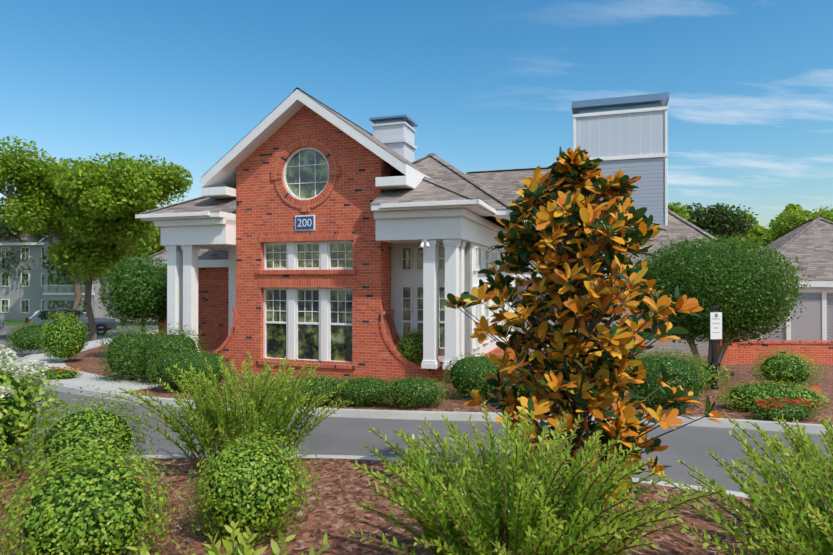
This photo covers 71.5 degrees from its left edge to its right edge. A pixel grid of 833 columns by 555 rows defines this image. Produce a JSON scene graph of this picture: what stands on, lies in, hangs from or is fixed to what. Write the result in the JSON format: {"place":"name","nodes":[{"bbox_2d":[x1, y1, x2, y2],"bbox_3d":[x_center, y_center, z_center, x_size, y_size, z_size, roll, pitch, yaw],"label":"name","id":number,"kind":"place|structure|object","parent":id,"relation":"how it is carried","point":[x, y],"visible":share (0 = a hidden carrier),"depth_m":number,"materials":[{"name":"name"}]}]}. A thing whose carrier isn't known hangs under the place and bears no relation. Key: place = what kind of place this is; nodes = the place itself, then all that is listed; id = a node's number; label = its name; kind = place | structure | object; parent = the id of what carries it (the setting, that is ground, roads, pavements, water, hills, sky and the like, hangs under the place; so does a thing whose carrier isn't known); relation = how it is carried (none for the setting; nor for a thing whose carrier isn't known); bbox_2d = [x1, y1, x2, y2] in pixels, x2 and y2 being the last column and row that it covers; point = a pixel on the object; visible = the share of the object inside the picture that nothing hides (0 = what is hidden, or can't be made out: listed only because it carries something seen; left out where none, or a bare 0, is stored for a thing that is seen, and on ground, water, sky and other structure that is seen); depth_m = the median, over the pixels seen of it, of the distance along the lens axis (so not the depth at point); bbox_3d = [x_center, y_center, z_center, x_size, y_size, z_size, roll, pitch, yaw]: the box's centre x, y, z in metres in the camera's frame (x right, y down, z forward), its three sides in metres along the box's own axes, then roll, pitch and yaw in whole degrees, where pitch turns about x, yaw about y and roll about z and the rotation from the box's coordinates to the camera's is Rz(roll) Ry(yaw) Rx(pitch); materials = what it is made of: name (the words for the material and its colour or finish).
{"place":"outdoors","nodes":[
{"label":"outdoors","id":0,"kind":"place"},
{"bbox_2d":[44,232,102,317],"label":"building wall","id":1,"kind":"structure","parent":0,"point":[97,312],"depth_m":61.60,"materials":[{"name":"white paint"}]},
{"bbox_2d":[4,321,157,325],"bbox_3d":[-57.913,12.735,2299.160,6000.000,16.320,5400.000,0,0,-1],"label":"ground","id":2,"kind":"structure","parent":0,"point":[11,323],"depth_m":55.83,"materials":[{"name":"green plant"}]},
{"bbox_2d":[0,200,45,279],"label":"tree","id":3,"kind":"object","parent":2,"relation":"on","point":[9,231],"visible":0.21,"depth_m":63.46,"materials":[{"name":"green plant"}]},
{"bbox_2d":[12,216,81,309],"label":"tree trunk","id":4,"kind":"object","parent":2,"relation":"on","point":[77,292],"visible":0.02,"depth_m":59.23,"materials":[{"name":"brown plant"}]},
{"bbox_2d":[0,245,157,321],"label":"apartment wall","id":5,"kind":"structure","parent":2,"relation":"on","point":[15,292],"depth_m":63.98,"materials":[{"name":"grey paint"}]},
{"bbox_2d":[0,235,130,313],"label":"window trim","id":6,"kind":"structure","parent":5,"relation":"attached to","point":[52,286],"depth_m":63.48,"materials":[{"name":"white paint"}]},
{"bbox_2d":[2,246,86,314],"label":"windows","id":7,"kind":"structure","parent":6,"relation":"on","point":[56,280],"depth_m":61.82,"materials":[{"name":"grey glass"}]},
{"bbox_2d":[0,223,151,242],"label":"roof","id":8,"kind":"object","parent":5,"relation":"on","point":[27,238],"visible":0.05,"depth_m":64.50,"materials":[{"name":"grey"}]},
{"bbox_2d":[116,221,164,264],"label":"tree","id":9,"kind":"object","parent":2,"relation":"on","point":[152,251],"visible":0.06,"depth_m":47.72,"materials":[{"name":"green plant"}]},
{"bbox_2d":[433,349,503,380],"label":"brick wall","id":10,"kind":"structure","parent":2,"relation":"on","point":[437,375],"depth_m":14.58,"materials":[{"name":"red brick"}]},
{"bbox_2d":[397,327,422,364],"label":"bush","id":11,"kind":"object","parent":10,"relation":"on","point":[411,345],"visible":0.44,"depth_m":14.76,"materials":[{"name":"green plant"}]},
{"bbox_2d":[515,280,755,355],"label":"block wall","id":12,"kind":"structure","parent":2,"relation":"on","point":[702,347],"depth_m":21.67,"materials":[{"name":"beige"}]},
{"bbox_2d":[668,201,690,220],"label":"tree","id":13,"kind":"object","parent":2,"relation":"on","point":[679,211],"visible":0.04,"depth_m":58.98,"materials":[{"name":"green plant"}]},
{"bbox_2d":[684,202,758,239],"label":"tree","id":14,"kind":"object","parent":2,"relation":"on","point":[724,220],"visible":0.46,"depth_m":63.90,"materials":[{"name":"green plant"}]},
{"bbox_2d":[702,203,808,249],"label":"treeline","id":15,"kind":"object","parent":2,"relation":"on","point":[756,232],"visible":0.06,"depth_m":74.65,"materials":[{"name":"green plant"}]},
{"bbox_2d":[762,293,832,339],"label":"garage wall","id":16,"kind":"structure","parent":2,"relation":"on","point":[807,296],"depth_m":24.36,"materials":[{"name":"grey paint"}]},
{"bbox_2d":[791,300,821,339],"bbox_3d":[16.431,2.635,24.403,1.130,3.400,0.051,0,0,18],"label":"garage door","id":17,"kind":"structure","parent":16,"relation":"attached to","point":[807,325],"depth_m":24.37,"materials":[{"name":"grey metal"}]},
{"bbox_2d":[763,205,832,241],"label":"tree","id":18,"kind":"object","parent":2,"relation":"on","point":[798,218],"visible":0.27,"depth_m":62.73,"materials":[{"name":"green plant"}]},
{"bbox_2d":[17,330,161,392],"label":"pavement","id":19,"kind":"structure","parent":0,"point":[86,380],"depth_m":14.63,"materials":[{"name":"concrete"}]},
{"bbox_2d":[35,367,82,379],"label":"plants","id":20,"kind":"object","parent":19,"relation":"on","point":[52,374],"visible":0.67,"depth_m":14.88,"materials":[{"name":"green plant"}]},
{"bbox_2d":[40,365,80,372],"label":"flowers","id":21,"kind":"object","parent":20,"relation":"attached to","point":[61,370],"visible":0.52,"depth_m":15.08,"materials":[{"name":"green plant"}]},
{"bbox_2d":[38,311,89,362],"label":"shrub","id":22,"kind":"object","parent":19,"relation":"on","point":[64,338],"visible":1,"depth_m":18.73,"materials":[{"name":"green plant"}]},
{"bbox_2d":[143,259,228,267],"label":"wing trim","id":23,"kind":"structure","parent":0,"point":[216,263],"depth_m":20.55,"materials":[{"name":"white paint"}]},
{"bbox_2d":[142,249,228,259],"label":"wing roof","id":24,"kind":"structure","parent":23,"relation":"on","point":[205,254],"depth_m":20.94,"materials":[{"name":"grey"}]},
{"bbox_2d":[158,267,228,348],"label":"wing wall","id":25,"kind":"structure","parent":0,"point":[213,292],"depth_m":20.95,"materials":[{"name":"red brick"}]},
{"bbox_2d":[271,135,339,211],"bbox_3d":[-3.000,-2.826,15.763,2.080,2.080,0.195,0,0,18],"label":"window surround","id":26,"kind":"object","parent":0,"point":[283,157],"depth_m":15.67,"materials":[{"name":"red brick"}]},
{"bbox_2d":[217,105,432,380],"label":"brick wall","id":27,"kind":"structure","parent":0,"point":[263,206],"depth_m":15.53,"materials":[{"name":"red brick"}]},
{"bbox_2d":[296,216,313,229],"bbox_3d":[-3.028,-1.476,15.668,0.530,0.350,0.015,0,0,18],"label":"number plaque","id":28,"kind":"object","parent":27,"relation":"attached to","point":[304,223],"visible":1,"depth_m":15.66,"materials":[{"name":"blue metal"}]},
{"bbox_2d":[297,219,311,226],"bbox_3d":[-3.031,-1.484,15.657,0.431,0.210,0.008,0,0,18],"label":"house number","id":29,"kind":"object","parent":28,"relation":"attached to","point":[305,224],"visible":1,"depth_m":15.64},
{"bbox_2d":[266,150,352,360],"bbox_3d":[-4.102,-0.622,17.003,1.472,5.770,5.548,0,-1,-43],"label":"window glass","id":30,"kind":"object","parent":27,"relation":"attached to","point":[341,342],"visible":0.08,"depth_m":15.85,"materials":[{"name":"clear glass"}]},
{"bbox_2d":[135,89,832,369],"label":"white trim","id":31,"kind":"structure","parent":27,"relation":"attached to","point":[462,232],"depth_m":15.77,"materials":[{"name":"paint"}]},
{"bbox_2d":[403,248,508,347],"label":"window panes","id":32,"kind":"structure","parent":31,"relation":"attached to","point":[406,291],"depth_m":15.73,"materials":[{"name":"grey glass"}]},
{"bbox_2d":[139,87,832,279],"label":"roof shingles","id":33,"kind":"object","parent":31,"relation":"on","point":[809,243],"visible":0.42,"depth_m":22.54,"materials":[{"name":"grey"}]},
{"bbox_2d":[371,121,416,171],"bbox_3d":[-0.766,-3.908,19.720,1.240,2.420,1.240,0,0,18],"label":"chimney","id":34,"kind":"object","parent":33,"relation":"on","point":[397,137],"visible":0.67,"depth_m":19.19,"materials":[{"name":"white paint"}]},
{"bbox_2d":[369,114,417,126],"bbox_3d":[-0.766,-5.223,19.730,1.300,0.210,1.300,0,0,18],"label":"chimney cap","id":35,"kind":"object","parent":34,"relation":"on","point":[395,118],"visible":0.46,"depth_m":19.26,"materials":[{"name":"grey metal"}]},
{"bbox_2d":[598,157,664,224],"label":"siding wall","id":36,"kind":"structure","parent":33,"relation":"on","point":[649,193],"depth_m":23.61,"materials":[{"name":"white wood"}]},
{"bbox_2d":[576,110,664,157],"bbox_3d":[8.641,-5.883,24.714,3.600,1.760,1.600,0,0,18],"label":"wall panel","id":37,"kind":"object","parent":31,"relation":"on","point":[630,134],"visible":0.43,"depth_m":23.91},
{"bbox_2d":[572,92,668,113],"bbox_3d":[8.641,-7.173,24.723,3.800,0.540,1.800,0,0,18],"label":"roof cap","id":38,"kind":"object","parent":31,"relation":"on","point":[623,103],"visible":0.54,"depth_m":23.97,"materials":[{"name":"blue metal"}]},
{"bbox_2d":[200,231,508,371],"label":"trim","id":39,"kind":"structure","parent":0,"point":[311,283],"depth_m":15.59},
{"bbox_2d":[0,325,832,496],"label":"road asphalt","id":40,"kind":"structure","parent":0,"point":[690,445],"depth_m":8.88,"materials":[{"name":"grey asphalt"}]},
{"bbox_2d":[0,319,3,329],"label":"suv","id":41,"kind":"object","parent":40,"relation":"on","point":[1,325],"visible":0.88,"depth_m":35.55,"materials":[{"name":"grey paint"}]},
{"bbox_2d":[25,308,116,329],"bbox_3d":[-21.356,2.621,35.875,4.697,1.380,1.860,0,-1,-39],"label":"car","id":42,"kind":"object","parent":40,"relation":"on","point":[108,322],"depth_m":35.08,"materials":[{"name":"grey metal"}]},
{"bbox_2d":[84,328,111,331],"bbox_3d":[-21.355,3.241,35.872,4.100,0.180,1.888,0,-1,-39],"label":"suv cladding","id":43,"kind":"object","parent":42,"relation":"attached to","point":[100,329],"visible":0.18,"depth_m":36.03,"materials":[{"name":"black plastic"}]},
{"bbox_2d":[96,324,106,334],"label":"suv tyres","id":44,"kind":"object","parent":42,"relation":"attached to","point":[103,325],"visible":0.21,"depth_m":36.07,"materials":[{"name":"black rubber"}]},
{"bbox_2d":[0,136,192,340],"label":"tree","id":45,"kind":"object","parent":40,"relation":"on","point":[88,210],"visible":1,"depth_m":29.02,"materials":[{"name":"green plant"}]},
{"bbox_2d":[0,454,762,498],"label":"kerb island","id":46,"kind":"structure","parent":40,"relation":"on","point":[735,493],"depth_m":7.27,"materials":[{"name":"concrete"}]},
{"bbox_2d":[0,457,826,554],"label":"mulch bed","id":47,"kind":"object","parent":46,"relation":"on","point":[342,487],"depth_m":5.04,"materials":[{"name":"brown wood"}]},
{"bbox_2d":[0,426,22,490],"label":"lime shrub","id":48,"kind":"object","parent":47,"relation":"on","point":[2,464],"visible":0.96,"depth_m":5.22,"materials":[{"name":"green plant"}]},
{"bbox_2d":[0,355,70,481],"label":"hydrangea shrub","id":49,"kind":"object","parent":47,"relation":"on","point":[17,407],"visible":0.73,"depth_m":6.60,"materials":[{"name":"green plant"}]},
{"bbox_2d":[0,344,50,397],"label":"white flowers","id":50,"kind":"object","parent":49,"relation":"attached to","point":[30,364],"visible":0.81,"depth_m":6.72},
{"bbox_2d":[9,386,158,480],"bbox_3d":[-3.603,1.790,6.314,1.301,1.181,1.416,0,0,-1],"label":"boxwood shrub","id":51,"kind":"object","parent":47,"relation":"on","point":[88,419],"visible":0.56,"depth_m":6.04,"materials":[{"name":"green plant"}]},
{"bbox_2d":[0,425,187,554],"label":"boxwood shrub","id":52,"kind":"object","parent":47,"relation":"on","point":[94,508],"visible":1,"depth_m":3.57,"materials":[{"name":"green plant"}]},
{"bbox_2d":[125,521,328,554],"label":"plant","id":53,"kind":"object","parent":47,"relation":"on","point":[245,548],"visible":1,"depth_m":3.17,"materials":[{"name":"green plant"}]},
{"bbox_2d":[113,351,353,475],"bbox_3d":[-1.966,1.574,6.726,2.482,1.359,2.447,0,0,-1],"label":"loose shrub","id":54,"kind":"object","parent":47,"relation":"on","point":[224,419],"visible":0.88,"depth_m":6.57,"materials":[{"name":"green plant"}]},
{"bbox_2d":[178,421,319,549],"bbox_3d":[-1.301,1.634,4.574,1.105,0.964,1.129,0,0,-1],"label":"boxwood shrub","id":55,"kind":"object","parent":47,"relation":"on","point":[249,488],"visible":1,"depth_m":4.32,"materials":[{"name":"green plant"}]},
{"bbox_2d":[347,400,727,554],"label":"loose shrub","id":56,"kind":"object","parent":47,"relation":"on","point":[449,515],"visible":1,"depth_m":3.46,"materials":[{"name":"green plant"}]},
{"bbox_2d":[442,145,725,508],"bbox_3d":[1.501,0.429,5.844,2.496,3.545,2.559,0,0,-1],"label":"magnolia tree","id":57,"kind":"object","parent":47,"relation":"on","point":[582,222],"visible":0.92,"depth_m":5.44,"materials":[{"name":"orange plant"}]},
{"bbox_2d":[657,426,832,554],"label":"loose shrub","id":58,"kind":"object","parent":47,"relation":"on","point":[809,534],"visible":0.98,"depth_m":3.53,"materials":[{"name":"green plant"}]},
{"bbox_2d":[715,414,832,547],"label":"loose shrub","id":59,"kind":"object","parent":47,"relation":"on","point":[795,441],"visible":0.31,"depth_m":4.73,"materials":[{"name":"green plant"}]},
{"bbox_2d":[6,329,832,434],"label":"kerb","id":60,"kind":"structure","parent":40,"relation":"on","point":[477,416],"depth_m":10.38,"materials":[{"name":"concrete"}]},
{"bbox_2d":[0,0,832,228],"label":"sky","id":61,"kind":"structure","parent":0,"point":[486,85],"materials":[{"name":"blue"}]},
{"bbox_2d":[18,333,832,424],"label":"lawn bed","id":62,"kind":"object","parent":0,"point":[85,360],"visible":0.04,"depth_m":12.67,"materials":[{"name":"brown soil"}]},
{"bbox_2d":[3,320,46,353],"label":"shrub","id":63,"kind":"object","parent":62,"relation":"on","point":[25,338],"visible":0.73,"depth_m":21.98,"materials":[{"name":"green plant"}]},
{"bbox_2d":[94,321,165,383],"bbox_3d":[-7.178,2.019,14.799,1.889,1.801,1.689,0,0,-1],"label":"hedge","id":64,"kind":"object","parent":62,"relation":"on","point":[122,351],"visible":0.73,"depth_m":14.42,"materials":[{"name":"green plant"}]},
{"bbox_2d":[94,252,166,332],"bbox_3d":[-9.815,0.980,20.720,3.060,3.766,2.807,0,0,-1],"label":"round tree","id":65,"kind":"object","parent":62,"relation":"on","point":[138,293],"depth_m":19.91,"materials":[{"name":"green plant"}]},
{"bbox_2d":[130,322,211,384],"bbox_3d":[-6.089,1.976,14.382,1.869,1.700,1.609,0,0,-1],"label":"hedge","id":66,"kind":"object","parent":62,"relation":"on","point":[158,346],"visible":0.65,"depth_m":13.98,"materials":[{"name":"green plant"}]},
{"bbox_2d":[146,348,234,392],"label":"hedge","id":67,"kind":"object","parent":62,"relation":"on","point":[184,360],"visible":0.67,"depth_m":12.64,"materials":[{"name":"green plant"}]},
{"bbox_2d":[283,371,349,406],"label":"hedge","id":68,"kind":"object","parent":62,"relation":"on","point":[329,384],"visible":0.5,"depth_m":11.03,"materials":[{"name":"green plant"}]},
{"bbox_2d":[330,373,392,407],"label":"hedge","id":69,"kind":"object","parent":62,"relation":"on","point":[361,390],"visible":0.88,"depth_m":10.90,"materials":[{"name":"green plant"}]},
{"bbox_2d":[376,373,451,408],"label":"hedge","id":70,"kind":"object","parent":62,"relation":"on","point":[417,391],"visible":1,"depth_m":10.74,"materials":[{"name":"green plant"}]},
{"bbox_2d":[439,351,517,401],"bbox_3d":[1.306,2.066,12.009,1.706,1.093,1.546,0,0,-1],"label":"shrub","id":71,"kind":"object","parent":62,"relation":"on","point":[467,375],"visible":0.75,"depth_m":11.63,"materials":[{"name":"green plant"}]},
{"bbox_2d":[509,369,570,400],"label":"shrub","id":72,"kind":"object","parent":62,"relation":"on","point":[524,390],"visible":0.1,"depth_m":11.22,"materials":[{"name":"green plant"}]},
{"bbox_2d":[624,347,713,409],"bbox_3d":[4.693,1.916,11.004,1.703,1.236,1.260,0,0,-1],"label":"bush","id":73,"kind":"object","parent":62,"relation":"on","point":[684,370],"visible":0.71,"depth_m":10.61,"materials":[{"name":"green plant"}]},
{"bbox_2d":[626,354,735,389],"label":"lime shrub","id":74,"kind":"object","parent":62,"relation":"on","point":[709,377],"visible":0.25,"depth_m":13.14,"materials":[{"name":"green plant"}]},
{"bbox_2d":[708,305,722,389],"bbox_3d":[6.787,1.601,13.186,0.340,1.920,0.180,0,0,-9],"label":"sign post","id":75,"kind":"object","parent":62,"relation":"on","point":[714,350],"visible":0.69,"depth_m":13.14,"materials":[{"name":"black metal"}]},
{"bbox_2d":[710,312,721,338],"bbox_3d":[6.798,1.096,13.123,0.290,0.610,0.008,0,0,-9],"label":"sign","id":76,"kind":"object","parent":75,"relation":"attached to","point":[713,325],"visible":1,"depth_m":13.12,"materials":[{"name":"white metal"}]},
{"bbox_2d":[622,232,810,369],"bbox_3d":[7.924,0.756,15.637,4.521,3.910,4.492,0,0,-1],"label":"round tree","id":77,"kind":"object","parent":62,"relation":"on","point":[741,287],"depth_m":14.27,"materials":[{"name":"green plant"}]},
{"bbox_2d":[713,379,830,414],"bbox_3d":[6.550,2.178,10.682,2.110,0.600,1.310,0,0,-1],"label":"lime shrub","id":78,"kind":"object","parent":62,"relation":"on","point":[747,395],"visible":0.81,"depth_m":10.38,"materials":[{"name":"green plant"}]},
{"bbox_2d":[717,335,832,363],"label":"brick wall","id":79,"kind":"structure","parent":62,"relation":"on","point":[736,354],"depth_m":18.34,"materials":[{"name":"red brick"}]},
{"bbox_2d":[737,333,832,343],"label":"wall cap","id":80,"kind":"object","parent":79,"relation":"on","point":[793,342],"depth_m":18.35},
{"bbox_2d":[745,399,820,421],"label":"flowering bush","id":81,"kind":"object","parent":62,"relation":"on","point":[789,411],"visible":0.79,"depth_m":9.64,"materials":[{"name":"green plant"}]},
{"bbox_2d":[754,397,821,409],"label":"red flowers","id":82,"kind":"object","parent":81,"relation":"on","point":[761,404],"visible":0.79,"depth_m":9.73,"materials":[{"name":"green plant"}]},
{"bbox_2d":[749,348,828,388],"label":"olive shrub","id":83,"kind":"object","parent":62,"relation":"on","point":[786,368],"visible":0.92,"depth_m":12.62,"materials":[{"name":"green plant"}]},
{"bbox_2d":[811,386,819,391],"bbox_3d":[8.354,2.412,12.120,0.180,0.270,0.008,0,0,-1],"label":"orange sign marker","id":84,"kind":"object","parent":62,"relation":"on","point":[816,387],"visible":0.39,"depth_m":12.12,"materials":[{"name":"orange"}]}
]}

